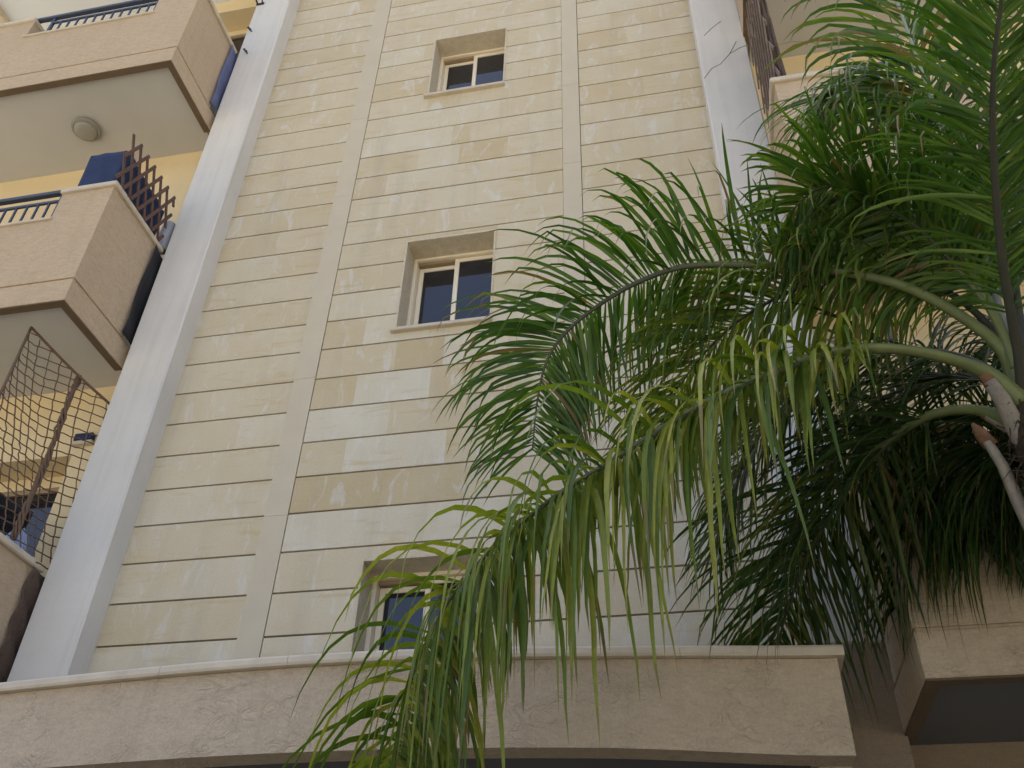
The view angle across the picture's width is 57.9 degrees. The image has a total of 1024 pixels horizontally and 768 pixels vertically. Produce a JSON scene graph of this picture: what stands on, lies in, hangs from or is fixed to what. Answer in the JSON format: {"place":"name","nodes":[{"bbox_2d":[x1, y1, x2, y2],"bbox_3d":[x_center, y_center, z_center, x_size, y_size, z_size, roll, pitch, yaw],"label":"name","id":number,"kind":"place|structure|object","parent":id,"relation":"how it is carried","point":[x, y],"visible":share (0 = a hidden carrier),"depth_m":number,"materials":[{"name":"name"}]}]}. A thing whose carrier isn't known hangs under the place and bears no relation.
{"place":"outdoors","nodes":[
{"label":"outdoors","id":0,"kind":"place"},
{"bbox_2d":[282,0,1023,767],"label":"palm tree","id":1,"kind":"object","parent":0,"point":[928,222],"visible":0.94,"depth_m":4.07,"materials":[{"name":"green plant"}]},
{"bbox_2d":[749,0,785,101],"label":"reed screen","id":2,"kind":"object","parent":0,"point":[772,39],"visible":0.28,"depth_m":7.42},
{"label":"ground","id":3,"kind":"structure","parent":0,"visible":0},
{"bbox_2d":[0,0,1023,767],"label":"apartment building","id":4,"kind":"structure","parent":3,"relation":"on","point":[272,472],"depth_m":7.33,"materials":[{"name":"stone"}]},
{"bbox_2d":[0,494,33,535],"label":"plastic crate","id":5,"kind":"object","parent":4,"relation":"on","point":[8,527],"visible":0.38,"depth_m":6.67,"materials":[{"name":"black plastic"}]},
{"bbox_2d":[6,528,28,550],"bbox_3d":[-3.414,1.107,6.388,0.097,0.260,0.198,-6,-39,10],"label":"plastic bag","id":6,"kind":"object","parent":4,"relation":"on","point":[24,539],"visible":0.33,"depth_m":6.39,"materials":[{"name":"blue plastic"}]},
{"bbox_2d":[0,567,44,682],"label":"tarp","id":7,"kind":"object","parent":4,"relation":"attached to","point":[22,613],"visible":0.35,"depth_m":6.21,"materials":[{"name":"brown fabric"}]},
{"bbox_2d":[0,326,109,569],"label":"rope net","id":8,"kind":"object","parent":4,"relation":"hanging from","point":[17,529],"visible":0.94,"depth_m":6.84,"materials":[{"name":"brown fabric"}]},
{"bbox_2d":[71,117,100,141],"bbox_3d":[-4.479,-2.659,9.727,0.300,0.090,0.300,-6,-39,10],"label":"ceiling lamp","id":9,"kind":"object","parent":4,"relation":"attached to","point":[86,129],"visible":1,"depth_m":9.68,"materials":[{"name":"white glass"}]},
{"bbox_2d":[78,151,163,235],"bbox_3d":[-3.527,-1.678,8.394,0.384,0.469,0.686,-6,-39,10],"label":"shade cloth","id":10,"kind":"object","parent":4,"relation":"hanging from","point":[104,167],"visible":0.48,"depth_m":8.20,"materials":[{"name":"blue fabric"}]},
{"bbox_2d":[122,244,162,344],"bbox_3d":[-3.190,-0.705,8.193,0.028,1.090,0.421,-6,-39,10],"label":"black tarp","id":11,"kind":"object","parent":4,"relation":"hanging from","point":[145,286],"visible":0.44,"depth_m":8.08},
{"bbox_2d":[115,133,175,240],"bbox_3d":[-3.275,-1.750,8.317,0.024,0.602,0.810,-6,-39,10],"label":"folding trellis","id":12,"kind":"object","parent":4,"relation":"on","point":[145,188],"visible":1,"depth_m":8.30,"materials":[{"name":"brown paint"}]},
{"bbox_2d":[159,220,174,254],"bbox_3d":[-3.237,-1.367,8.647,0.105,0.351,0.148,-6,-39,10],"label":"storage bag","id":13,"kind":"object","parent":4,"relation":"on","point":[167,232],"visible":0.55,"depth_m":8.61,"materials":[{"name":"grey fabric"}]},
{"bbox_2d":[210,45,236,111],"bbox_3d":[-3.102,-3.240,10.201,0.028,1.119,0.441,-6,-39,10],"label":"hanging cloth","id":14,"kind":"object","parent":4,"relation":"hanging from","point":[224,76],"visible":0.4,"depth_m":10.09,"materials":[{"name":"blue fabric"}]},
{"bbox_2d":[349,552,478,651],"bbox_3d":[-0.608,1.692,5.922,0.842,1.174,0.390,-6,-39,10],"label":"window","id":15,"kind":"structure","parent":4,"relation":"in","point":[420,564],"depth_m":6.23,"materials":[{"name":"glass"}]},
{"bbox_2d":[389,229,495,333],"bbox_3d":[-0.524,-0.780,7.869,0.842,1.079,0.390,-6,-39,10],"label":"window","id":16,"kind":"structure","parent":4,"relation":"in","point":[438,272],"depth_m":8.07,"materials":[{"name":"glass"}]},
{"bbox_2d":[423,27,506,98],"bbox_3d":[-0.439,-3.286,9.841,0.842,1.079,0.390,-6,-39,10],"label":"window","id":17,"kind":"structure","parent":4,"relation":"in","point":[470,62],"depth_m":10.08,"materials":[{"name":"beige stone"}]},
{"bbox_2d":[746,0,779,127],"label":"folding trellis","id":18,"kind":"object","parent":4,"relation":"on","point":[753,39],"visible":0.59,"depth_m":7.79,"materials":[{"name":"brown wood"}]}
]}

